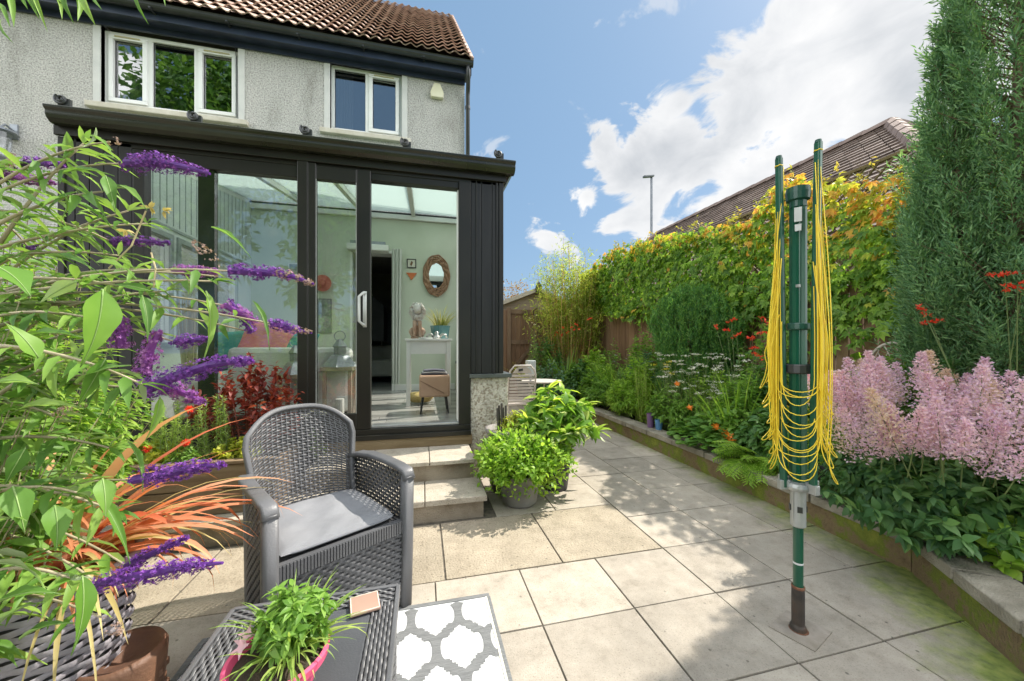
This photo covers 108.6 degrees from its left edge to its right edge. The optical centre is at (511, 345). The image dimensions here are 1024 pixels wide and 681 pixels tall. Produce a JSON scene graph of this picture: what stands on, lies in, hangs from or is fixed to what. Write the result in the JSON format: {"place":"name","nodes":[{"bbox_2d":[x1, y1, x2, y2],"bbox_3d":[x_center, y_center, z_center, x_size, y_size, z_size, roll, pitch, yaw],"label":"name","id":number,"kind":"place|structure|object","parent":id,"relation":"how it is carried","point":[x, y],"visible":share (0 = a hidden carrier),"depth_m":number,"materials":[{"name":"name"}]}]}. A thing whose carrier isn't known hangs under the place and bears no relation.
{"place":"outdoors","nodes":[
{"label":"outdoors","id":0,"kind":"place"},
{"bbox_2d":[0,0,164,42],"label":"overhanging branch","id":1,"kind":"object","parent":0,"point":[81,5],"visible":1,"depth_m":0.94,"materials":[{"name":"green plant"}]},
{"bbox_2d":[173,299,197,416],"bbox_3d":[-2.972,0.155,3.397,0.240,1.170,0.240,0,0,-14],"label":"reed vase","id":2,"kind":"object","parent":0,"point":[188,354],"visible":0.31,"depth_m":3.37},
{"bbox_2d":[277,336,296,407],"bbox_3d":[-2.012,0.328,3.423,0.290,0.824,0.290,0,0,-14],"label":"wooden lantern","id":3,"kind":"object","parent":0,"point":[292,364],"visible":0.14,"depth_m":3.37,"materials":[{"name":"white wood"}]},
{"bbox_2d":[126,505,660,626],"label":"textured paving","id":4,"kind":"structure","parent":0,"point":[478,547],"depth_m":2.16,"materials":[{"name":"stone"}]},
{"bbox_2d":[0,244,165,502],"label":"willowy shrub","id":5,"kind":"object","parent":4,"relation":"on","point":[83,426],"visible":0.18,"depth_m":1.75,"materials":[{"name":"green plant"}]},
{"bbox_2d":[129,393,1023,680],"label":"paving","id":6,"kind":"structure","parent":0,"point":[713,534],"depth_m":1.75,"materials":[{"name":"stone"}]},
{"bbox_2d":[0,188,56,434],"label":"boundary shrub","id":7,"kind":"object","parent":6,"relation":"on","point":[53,260],"visible":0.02,"depth_m":3.83,"materials":[{"name":"green plant"}]},
{"bbox_2d":[0,531,144,680],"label":"woven pot","id":8,"kind":"object","parent":6,"relation":"on","point":[78,663],"visible":0.44,"depth_m":1.04,"materials":[{"name":"grey wicker"}]},
{"bbox_2d":[22,477,274,680],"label":"straw grass","id":9,"kind":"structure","parent":8,"relation":"in","point":[109,596],"depth_m":0.99,"materials":[{"name":"orange plant"}]},
{"bbox_2d":[1,405,298,621],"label":"bronze phormium","id":10,"kind":"object","parent":8,"relation":"in","point":[158,520],"visible":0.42,"depth_m":1.17,"materials":[{"name":"orange plant"}]},
{"bbox_2d":[75,626,169,680],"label":"brown pot","id":11,"kind":"object","parent":6,"relation":"on","point":[143,655],"visible":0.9,"depth_m":1.17,"materials":[{"name":"orange ceramic"}]},
{"bbox_2d":[0,125,315,666],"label":"buddleia","id":12,"kind":"object","parent":6,"relation":"on","point":[28,525],"visible":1,"depth_m":0.94,"materials":[{"name":"green plant"}]},
{"bbox_2d":[108,201,172,287],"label":"dry stalk","id":13,"kind":"object","parent":12,"relation":"on","point":[151,204],"visible":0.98,"depth_m":0.98,"materials":[{"name":"plant"}]},
{"bbox_2d":[42,93,515,473],"bbox_3d":[-1.990,-0.499,4.449,3.483,3.438,3.014,0,0,-14],"label":"conservatory","id":14,"kind":"object","parent":6,"relation":"on","point":[307,174],"visible":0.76,"depth_m":3.40,"materials":[{"name":"metal"}]},
{"bbox_2d":[228,347,355,414],"bbox_3d":[-2.235,0.380,3.950,1.084,0.720,0.830,0,0,-14],"label":"white sofa","id":15,"kind":"object","parent":14,"relation":"on","point":[337,384],"visible":0.23,"depth_m":3.54,"materials":[{"name":"fabric"}]},
{"bbox_2d":[218,331,243,370],"bbox_3d":[-2.743,0.039,3.720,0.460,0.420,0.140,-8,-12,-13],"label":"teal cushion","id":16,"kind":"object","parent":15,"relation":"on","point":[225,344],"visible":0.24,"depth_m":3.65,"materials":[{"name":"fabric"}]},
{"bbox_2d":[238,320,295,346],"bbox_3d":[-2.502,-0.013,3.737,0.480,0.440,0.140,16,-16,-13],"label":"pink cushion","id":17,"kind":"object","parent":15,"relation":"on","point":[259,338],"visible":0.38,"depth_m":3.69,"materials":[{"name":"fabric"}]},
{"bbox_2d":[318,275,330,290],"bbox_3d":[-2.933,-0.965,5.675,0.260,0.256,0.130,0,0,-14],"label":"red hat","id":18,"kind":"object","parent":14,"relation":"hanging from","point":[324,282],"visible":0.83,"depth_m":5.70,"materials":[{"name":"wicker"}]},
{"bbox_2d":[318,298,331,332],"bbox_3d":[-2.928,-0.459,5.750,0.200,0.539,0.015,0,0,-14],"label":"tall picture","id":19,"kind":"object","parent":14,"relation":"attached to","point":[324,315],"visible":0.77,"depth_m":5.75,"materials":[{"name":"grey paper"}]},
{"bbox_2d":[320,331,355,412],"bbox_3d":[-1.669,0.298,3.568,0.319,0.884,0.319,0,0,-14],"label":"wooden lantern","id":20,"kind":"object","parent":14,"relation":"on","point":[339,360],"visible":0.64,"depth_m":3.51,"materials":[{"name":"wood"}]},
{"bbox_2d":[308,162,371,431],"bbox_3d":[-1.468,-0.403,3.135,0.498,2.261,0.116,0,0,-14],"label":"sliding door","id":21,"kind":"structure","parent":14,"relation":"in","point":[362,419],"depth_m":3.17,"materials":[{"name":"black metal"}]},
{"bbox_2d":[392,248,401,383],"bbox_3d":[-1.850,-0.465,5.911,0.157,2.170,0.070,0,0,-14],"label":"door curtain","id":22,"kind":"object","parent":14,"relation":"hanging from","point":[396,283],"depth_m":5.91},
{"bbox_2d":[405,339,451,406],"bbox_3d":[-1.056,0.330,4.657,0.565,0.820,0.390,0,0,-14],"label":"console table","id":23,"kind":"object","parent":14,"relation":"on","point":[427,346],"visible":0.91,"depth_m":4.49,"materials":[{"name":"white paint"}]},
{"bbox_2d":[408,302,425,338],"bbox_3d":[-1.182,-0.308,4.594,0.202,0.455,0.194,0,0,26],"label":"lion statue","id":24,"kind":"object","parent":23,"relation":"on","point":[417,312],"visible":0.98,"depth_m":4.55,"materials":[{"name":"ceramic"}]},
{"bbox_2d":[426,304,455,338],"bbox_3d":[-0.912,-0.318,4.746,0.611,0.476,0.754,0,0,-14],"label":"teal planter","id":25,"kind":"object","parent":23,"relation":"on","point":[440,326],"visible":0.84,"depth_m":4.65,"materials":[{"name":"ceramic"}]},
{"bbox_2d":[419,374,449,413],"bbox_3d":[-0.868,0.533,4.109,0.324,0.417,0.305,0,0,-14],"label":"peach stool","id":26,"kind":"object","parent":14,"relation":"on","point":[434,385],"visible":0.96,"depth_m":3.97,"materials":[{"name":"fabric"}]},
{"bbox_2d":[423,255,449,296],"bbox_3d":[-1.254,-1.161,6.127,0.449,0.702,0.049,0,0,-14],"label":"oval mirror","id":27,"kind":"object","parent":14,"relation":"attached to","point":[436,273],"visible":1,"depth_m":6.13,"materials":[{"name":"brown wicker"}]},
{"bbox_2d":[100,433,486,553],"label":"garden steps","id":28,"kind":"structure","parent":6,"relation":"on","point":[446,488],"depth_m":2.77,"materials":[{"name":"stone"}]},
{"bbox_2d":[103,444,297,523],"bbox_3d":[-2.346,0.895,2.409,1.592,0.334,0.455,0,0,-14],"label":"timber trough","id":29,"kind":"object","parent":28,"relation":"on","point":[233,468],"visible":0.06,"depth_m":2.29,"materials":[{"name":"wood"}]},
{"bbox_2d":[124,437,195,464],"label":"lime ground plant","id":30,"kind":"object","parent":29,"relation":"in","point":[149,458],"visible":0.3,"depth_m":2.31,"materials":[{"name":"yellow plant"}]},
{"bbox_2d":[141,405,204,464],"bbox_3d":[-2.106,0.584,2.308,0.334,0.418,0.144,0,0,-14],"label":"marigold","id":31,"kind":"object","parent":29,"relation":"in","point":[187,456],"visible":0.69,"depth_m":2.30,"materials":[{"name":"green plant"}]},
{"bbox_2d":[139,393,232,460],"bbox_3d":[-2.133,0.566,2.450,0.521,0.503,0.361,0,0,-14],"label":"rosemary","id":32,"kind":"object","parent":29,"relation":"in","point":[223,433],"visible":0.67,"depth_m":2.41,"materials":[{"name":"green plant"}]},
{"bbox_2d":[211,436,263,458],"bbox_3d":[-1.820,0.698,2.445,0.301,0.190,0.229,0,0,-14],"label":"sedum","id":33,"kind":"object","parent":29,"relation":"in","point":[232,447],"visible":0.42,"depth_m":2.40,"materials":[{"name":"yellow plant"}]},
{"bbox_2d":[182,352,303,455],"bbox_3d":[-1.850,0.417,2.591,0.726,0.751,0.340,0,0,-14],"label":"red shrub","id":34,"kind":"object","parent":29,"relation":"in","point":[254,386],"visible":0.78,"depth_m":2.56,"materials":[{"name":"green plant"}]},
{"bbox_2d":[238,403,414,607],"bbox_3d":[-0.913,0.765,1.748,0.703,0.899,0.625,0,0,44],"label":"rattan armchair","id":35,"kind":"object","parent":6,"relation":"on","point":[360,538],"visible":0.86,"depth_m":1.70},
{"bbox_2d":[170,593,512,680],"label":"outdoor rug","id":36,"kind":"object","parent":6,"relation":"on","point":[457,639],"visible":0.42,"depth_m":1.50,"materials":[{"name":"fabric"}]},
{"bbox_2d":[179,583,399,680],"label":"coffee table","id":37,"kind":"object","parent":36,"relation":"on","point":[372,656],"visible":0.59,"depth_m":1.01,"materials":[{"name":"grey wicker"}]},
{"bbox_2d":[220,625,329,680],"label":"pink pot","id":38,"kind":"object","parent":37,"relation":"on","point":[233,663],"visible":0.39,"depth_m":0.81,"materials":[{"name":"ceramic"}]},
{"bbox_2d":[209,566,367,680],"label":"potted greens","id":39,"kind":"object","parent":38,"relation":"in","point":[287,626],"visible":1,"depth_m":0.83,"materials":[{"name":"green plant"}]},
{"bbox_2d":[349,591,380,617],"bbox_3d":[-0.462,0.811,1.156,0.086,0.009,0.086,0,0,-26],"label":"coaster","id":40,"kind":"object","parent":37,"relation":"on","point":[367,602],"visible":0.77,"depth_m":1.15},
{"bbox_2d":[485,423,522,494],"bbox_3d":[-0.043,0.957,3.120,0.370,0.526,0.370,0,0,-14],"label":"grey tub","id":41,"kind":"object","parent":6,"relation":"on","point":[490,427],"visible":0.2,"depth_m":3.03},
{"bbox_2d":[496,403,506,431],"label":"charred sticks","id":42,"kind":"object","parent":41,"relation":"in","point":[498,415],"visible":0.64,"depth_m":3.07,"materials":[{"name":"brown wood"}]},
{"bbox_2d":[499,410,522,429],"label":"golden plant","id":43,"kind":"object","parent":41,"relation":"in","point":[513,417],"visible":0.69,"depth_m":3.09,"materials":[{"name":"yellow plant"}]},
{"bbox_2d":[501,466,538,508],"bbox_3d":[0.058,1.100,2.864,0.330,0.240,0.330,0,0,-14],"label":"galvanised pot","id":44,"kind":"object","parent":6,"relation":"on","point":[521,503],"visible":0.38,"depth_m":2.73,"materials":[{"name":"metal"}]},
{"bbox_2d":[470,422,578,500],"bbox_3d":[0.103,0.900,2.865,0.869,0.604,0.794,0,0,-14],"label":"mint","id":45,"kind":"object","parent":44,"relation":"in","point":[535,463],"visible":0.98,"depth_m":2.71,"materials":[{"name":"green plant"}]},
{"bbox_2d":[508,365,535,413],"bbox_3d":[0.085,0.735,4.927,0.413,0.972,0.481,0,0,-14],"label":"bistro chair","id":46,"kind":"object","parent":6,"relation":"on","point":[512,401],"visible":0.68,"depth_m":4.75,"materials":[{"name":"beige metal"}]},
{"bbox_2d":[503,282,570,390],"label":"garden shed","id":47,"kind":"structure","parent":6,"relation":"on","point":[514,302],"depth_m":9.52,"materials":[{"name":"wood"}]},
{"bbox_2d":[503,308,587,393],"bbox_3d":[0.149,0.160,8.867,3.648,2.120,0.068,0,0,-14],"label":"back fence","id":48,"kind":"object","parent":6,"relation":"on","point":[523,345],"visible":0.26,"depth_m":8.89,"materials":[{"name":"wood"}]},
{"bbox_2d":[524,337,566,386],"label":"evergreen shrub","id":49,"kind":"object","parent":6,"relation":"on","point":[545,354],"visible":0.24,"depth_m":7.99,"materials":[{"name":"green plant"}]},
{"bbox_2d":[529,357,575,402],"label":"sage shrub","id":50,"kind":"object","parent":6,"relation":"on","point":[558,376],"visible":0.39,"depth_m":6.48,"materials":[{"name":"green plant"}]},
{"bbox_2d":[543,426,571,491],"bbox_3d":[0.373,0.970,3.156,0.344,0.500,0.344,0,0,-14],"label":"tall black pot","id":51,"kind":"object","parent":6,"relation":"on","point":[564,487],"visible":0.06,"depth_m":3.06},
{"bbox_2d":[512,379,611,453],"bbox_3d":[0.393,0.587,3.152,0.887,0.588,0.826,0,0,-14],"label":"hydrangea","id":52,"kind":"object","parent":51,"relation":"in","point":[570,415],"visible":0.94,"depth_m":2.97,"materials":[{"name":"green plant"}]},
{"bbox_2d":[515,230,608,365],"bbox_3d":[1.344,-0.742,8.584,2.642,3.931,1.633,0,0,-21],"label":"bamboo","id":53,"kind":"object","parent":6,"relation":"on","point":[559,315],"visible":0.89,"depth_m":8.38,"materials":[{"name":"green plant"}]},
{"bbox_2d":[759,138,838,651],"bbox_3d":[1.224,0.192,1.579,0.210,2.058,0.265,0,0,-41],"label":"rotary airer","id":54,"kind":"object","parent":6,"relation":"on","point":[794,624],"visible":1,"depth_m":1.56,"materials":[{"name":"green metal"}]},
{"bbox_2d":[575,399,1023,672],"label":"retaining wall","id":55,"kind":"structure","parent":6,"relation":"on","point":[984,599],"depth_m":1.93,"materials":[{"name":"stone"}]},
{"bbox_2d":[375,0,1013,299],"label":"sky","id":56,"kind":"structure","parent":0,"point":[588,99],"materials":[{"name":"blue"}]},
{"bbox_2d":[584,401,1023,584],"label":"soil","id":57,"kind":"structure","parent":0,"point":[639,420],"depth_m":5.18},
{"bbox_2d":[539,317,591,383],"bbox_3d":[1.139,0.280,7.481,1.601,1.545,1.548,0,0,32],"label":"crocosmia","id":58,"kind":"object","parent":57,"relation":"on","point":[569,365],"visible":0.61,"depth_m":7.36,"materials":[{"name":"green plant"}]},
{"bbox_2d":[563,358,596,399],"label":"leafy perennial","id":59,"kind":"object","parent":57,"relation":"on","point":[572,380],"visible":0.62,"depth_m":6.92,"materials":[{"name":"green plant"}]},
{"bbox_2d":[575,373,610,407],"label":"leafy perennial","id":60,"kind":"object","parent":57,"relation":"on","point":[595,390],"visible":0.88,"depth_m":6.06,"materials":[{"name":"green plant"}]},
{"bbox_2d":[572,345,615,384],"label":"leafy perennial","id":61,"kind":"object","parent":57,"relation":"on","point":[591,359],"visible":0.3,"depth_m":6.90,"materials":[{"name":"green plant"}]},
{"bbox_2d":[585,338,626,380],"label":"leafy perennial","id":62,"kind":"object","parent":57,"relation":"on","point":[612,361],"visible":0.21,"depth_m":7.42,"materials":[{"name":"green plant"}]},
{"bbox_2d":[582,357,630,406],"bbox_3d":[1.761,0.587,6.307,1.397,0.930,1.499,0,0,-14],"label":"crocosmia","id":63,"kind":"object","parent":57,"relation":"on","point":[602,375],"visible":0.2,"depth_m":6.17,"materials":[{"name":"green plant"}]},
{"bbox_2d":[605,379,642,417],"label":"leafy perennial","id":64,"kind":"object","parent":57,"relation":"on","point":[615,400],"visible":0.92,"depth_m":5.25,"materials":[{"name":"green plant"}]},
{"bbox_2d":[621,352,659,418],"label":"leafy perennial","id":65,"kind":"object","parent":57,"relation":"on","point":[637,365],"visible":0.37,"depth_m":5.27,"materials":[{"name":"green plant"}]},
{"bbox_2d":[623,317,659,378],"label":"leafy perennial","id":66,"kind":"object","parent":57,"relation":"on","point":[648,348],"visible":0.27,"depth_m":6.50,"materials":[{"name":"green plant"}]},
{"bbox_2d":[633,361,652,423],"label":"lily stems","id":67,"kind":"object","parent":57,"relation":"on","point":[643,415],"visible":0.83,"depth_m":4.94,"materials":[{"name":"green plant"}]},
{"bbox_2d":[652,361,678,423],"bbox_3d":[1.952,0.618,4.657,0.424,0.868,0.373,0,0,43],"label":"achillea","id":68,"kind":"object","parent":57,"relation":"on","point":[657,391],"visible":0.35,"depth_m":4.63,"materials":[{"name":"green plant"}]},
{"bbox_2d":[644,383,694,430],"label":"leafy perennial","id":69,"kind":"object","parent":57,"relation":"on","point":[673,416],"visible":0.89,"depth_m":4.41,"materials":[{"name":"green plant"}]},
{"bbox_2d":[645,281,746,400],"bbox_3d":[2.371,0.093,4.885,1.243,1.914,1.220,0,0,-14],"label":"round conifer","id":70,"kind":"object","parent":57,"relation":"on","point":[683,316],"visible":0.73,"depth_m":4.59,"materials":[{"name":"green plant"}]},
{"bbox_2d":[649,352,750,434],"bbox_3d":[2.162,0.564,4.353,0.782,0.980,1.420,0,0,-14],"label":"feverfew","id":71,"kind":"object","parent":57,"relation":"on","point":[696,405],"visible":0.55,"depth_m":4.26,"materials":[{"name":"white plant"}]},
{"bbox_2d":[679,366,742,415],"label":"leafy perennial","id":72,"kind":"object","parent":57,"relation":"on","point":[708,388],"visible":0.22,"depth_m":4.33,"materials":[{"name":"green plant"}]},
{"bbox_2d":[667,380,761,459],"bbox_3d":[2.055,0.726,3.705,0.756,0.670,1.241,0,0,-14],"label":"nasturtium","id":73,"kind":"object","parent":57,"relation":"on","point":[696,426],"visible":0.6,"depth_m":3.65,"materials":[{"name":"green plant"}]},
{"bbox_2d":[679,368,768,432],"bbox_3d":[2.159,0.613,3.672,1.126,0.878,0.984,0,0,5],"label":"sword leaved plant","id":74,"kind":"object","parent":57,"relation":"on","point":[727,406],"visible":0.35,"depth_m":3.54,"materials":[{"name":"green plant"}]},
{"bbox_2d":[699,345,757,385],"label":"leafy perennial","id":75,"kind":"object","parent":57,"relation":"on","point":[736,364],"visible":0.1,"depth_m":4.48,"materials":[{"name":"green plant"}]},
{"bbox_2d":[692,316,768,409],"bbox_3d":[2.373,0.371,3.781,1.177,1.362,1.020,0,0,3],"label":"crocosmia","id":76,"kind":"object","parent":57,"relation":"on","point":[752,347],"visible":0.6,"depth_m":3.71,"materials":[{"name":"green plant"}]},
{"bbox_2d":[703,402,763,448],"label":"leafy perennial","id":77,"kind":"object","parent":57,"relation":"on","point":[732,428],"visible":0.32,"depth_m":3.45,"materials":[{"name":"green plant"}]},
{"bbox_2d":[713,370,770,424],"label":"leafy perennial","id":78,"kind":"object","parent":57,"relation":"on","point":[743,396],"visible":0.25,"depth_m":3.56,"materials":[{"name":"green plant"}]},
{"bbox_2d":[712,440,778,488],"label":"fern","id":79,"kind":"object","parent":57,"relation":"on","point":[759,465],"visible":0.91,"depth_m":3.03,"materials":[{"name":"green plant"}]},
{"bbox_2d":[730,351,808,408],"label":"leafy perennial","id":80,"kind":"object","parent":57,"relation":"on","point":[764,389],"visible":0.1,"depth_m":3.79,"materials":[{"name":"green plant"}]},
{"bbox_2d":[732,402,824,463],"bbox_3d":[2.274,0.755,3.149,0.587,0.598,0.693,0,0,-14],"label":"leafy perennial","id":81,"kind":"object","parent":57,"relation":"on","point":[757,430],"visible":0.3,"depth_m":3.12,"materials":[{"name":"green plant"}]},
{"bbox_2d":[732,312,833,405],"bbox_3d":[2.903,0.337,4.002,0.712,1.432,1.160,0,0,-14],"label":"leafy perennial","id":82,"kind":"object","parent":57,"relation":"on","point":[761,346],"visible":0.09,"depth_m":4.10,"materials":[{"name":"green plant"}]},
{"bbox_2d":[759,433,828,475],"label":"leafy perennial","id":83,"kind":"object","parent":57,"relation":"on","point":[769,455],"visible":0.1,"depth_m":2.93,"materials":[{"name":"green plant"}]},
{"bbox_2d":[745,439,858,463],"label":"fern","id":84,"kind":"object","parent":57,"relation":"on","point":[834,449],"visible":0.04,"depth_m":2.75,"materials":[{"name":"green plant"}]},
{"bbox_2d":[827,398,901,453],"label":"leafy perennial","id":85,"kind":"object","parent":57,"relation":"on","point":[833,427],"visible":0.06,"depth_m":2.82,"materials":[{"name":"green plant"}]},
{"bbox_2d":[857,354,925,451],"bbox_3d":[3.000,0.560,2.882,0.723,0.984,0.697,0,0,24],"label":"leafy perennial","id":86,"kind":"object","parent":57,"relation":"on","point":[891,357],"visible":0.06,"depth_m":2.77,"materials":[{"name":"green plant"}]},
{"bbox_2d":[868,342,923,427],"bbox_3d":[3.015,0.495,2.912,0.330,1.049,0.402,0,0,-14],"label":"wire chair","id":87,"kind":"object","parent":57,"relation":"on","point":[875,350],"visible":0.12,"depth_m":2.97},
{"bbox_2d":[807,349,1023,563],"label":"astilbe","id":88,"kind":"object","parent":57,"relation":"on","point":[870,489],"visible":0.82,"depth_m":1.89,"materials":[{"name":"pink plant"}]},
{"bbox_2d":[868,0,1023,418],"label":"tall conifer","id":89,"kind":"object","parent":57,"relation":"on","point":[945,199],"visible":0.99,"depth_m":2.42,"materials":[{"name":"green plant"}]},
{"bbox_2d":[884,355,1023,468],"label":"leafy perennial","id":90,"kind":"object","parent":57,"relation":"on","point":[950,362],"visible":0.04,"depth_m":2.46,"materials":[{"name":"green plant"}]},
{"bbox_2d":[901,453,1023,565],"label":"leafy perennial","id":91,"kind":"object","parent":57,"relation":"on","point":[971,522],"visible":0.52,"depth_m":1.75,"materials":[{"name":"green plant"}]},
{"bbox_2d":[905,270,1023,483],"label":"crocosmia","id":92,"kind":"object","parent":57,"relation":"on","point":[1004,290],"visible":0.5,"depth_m":2.11,"materials":[{"name":"green plant"}]},
{"bbox_2d":[960,515,1023,581],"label":"pelargonium","id":93,"kind":"object","parent":57,"relation":"on","point":[1015,569],"visible":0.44,"depth_m":1.64,"materials":[{"name":"green plant"}]},
{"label":"ground","id":94,"kind":"structure","parent":0,"visible":0},
{"bbox_2d":[0,0,473,433],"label":"house","id":95,"kind":"structure","parent":94,"relation":"on","point":[274,65],"depth_m":5.61,"materials":[{"name":"stone"}]},
{"bbox_2d":[0,123,19,159],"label":"wall lantern","id":96,"kind":"object","parent":95,"relation":"attached to","point":[12,132],"depth_m":4.79,"materials":[{"name":"metal"}]},
{"bbox_2d":[105,30,237,118],"bbox_3d":[-4.910,-3.900,5.375,1.660,1.040,0.104,0,0,-14],"label":"window","id":97,"kind":"structure","parent":95,"relation":"in","point":[148,44],"depth_m":5.30,"materials":[{"name":"white plastic"}]},
{"bbox_2d":[118,41,141,100],"bbox_3d":[-5.493,-3.920,5.380,0.450,1.040,0.041,0,0,-14],"label":"window pane","id":98,"kind":"structure","parent":97,"relation":"attached to","point":[130,71],"depth_m":5.36,"materials":[{"name":"glass"}]},
{"bbox_2d":[336,73,352,129],"bbox_3d":[-2.747,-3.920,6.044,0.260,1.040,0.041,0,0,-14],"label":"net curtain","id":99,"kind":"object","parent":95,"relation":"hanging from","point":[344,101],"visible":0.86,"depth_m":6.04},
{"bbox_2d":[331,65,401,136],"bbox_3d":[-2.352,-3.940,5.993,1.085,1.040,0.104,0,0,-14],"label":"window","id":100,"kind":"structure","parent":95,"relation":"in","point":[370,76],"depth_m":5.98,"materials":[{"name":"white plastic"}]},
{"bbox_2d":[346,240,388,252],"bbox_3d":[-2.281,-1.571,5.841,0.622,0.150,0.147,0,0,-14],"label":"wall heater","id":101,"kind":"object","parent":95,"relation":"attached to","point":[380,247],"depth_m":5.81,"materials":[{"name":"white plastic"}]},
{"bbox_2d":[372,345,391,376],"bbox_3d":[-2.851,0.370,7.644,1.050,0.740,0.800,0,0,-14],"label":"television","id":102,"kind":"object","parent":95,"relation":"on","point":[381,360],"visible":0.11,"depth_m":7.35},
{"bbox_2d":[372,313,391,377],"bbox_3d":[-3.037,0.005,8.520,0.500,1.470,0.410,0,0,-14],"label":"dark cabinet","id":103,"kind":"object","parent":95,"relation":"on","point":[389,329],"visible":0.22,"depth_m":8.37,"materials":[{"name":"black wood"}]},
{"bbox_2d":[430,83,443,99],"bbox_3d":[-1.250,-4.240,6.142,0.218,0.230,0.070,0,0,-14],"label":"alarm box","id":104,"kind":"object","parent":95,"relation":"attached to","point":[436,92],"visible":1,"depth_m":6.11,"materials":[{"name":"beige plastic"}]},
{"bbox_2d":[643,175,653,235],"bbox_3d":[7.385,-4.003,19.932,0.635,10.446,0.260,0,0,-14],"label":"street lamp","id":105,"kind":"object","parent":94,"relation":"on","point":[651,199],"visible":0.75,"depth_m":19.95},
{"bbox_2d":[598,117,995,361],"bbox_3d":[6.795,-1.647,10.195,7.532,5.735,12.185,0,0,-14],"label":"bungalow","id":106,"kind":"object","parent":94,"relation":"on","point":[884,138],"visible":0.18,"depth_m":7.61,"materials":[{"name":"brown tile"}]},
{"bbox_2d":[583,110,1011,400],"bbox_3d":[2.958,-0.255,5.499,0.146,2.950,8.900,0,0,-14],"label":"side fence","id":107,"kind":"object","parent":94,"relation":"on","point":[621,332],"visible":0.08,"depth_m":4.60,"materials":[{"name":"wood"}]},
{"bbox_2d":[579,149,1010,359],"bbox_3d":[2.774,-1.027,5.312,0.487,2.374,8.539,0,0,-14],"label":"virginia creeper","id":108,"kind":"object","parent":107,"relation":"attached to","point":[862,241],"visible":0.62,"depth_m":4.29,"materials":[{"name":"green plant"}]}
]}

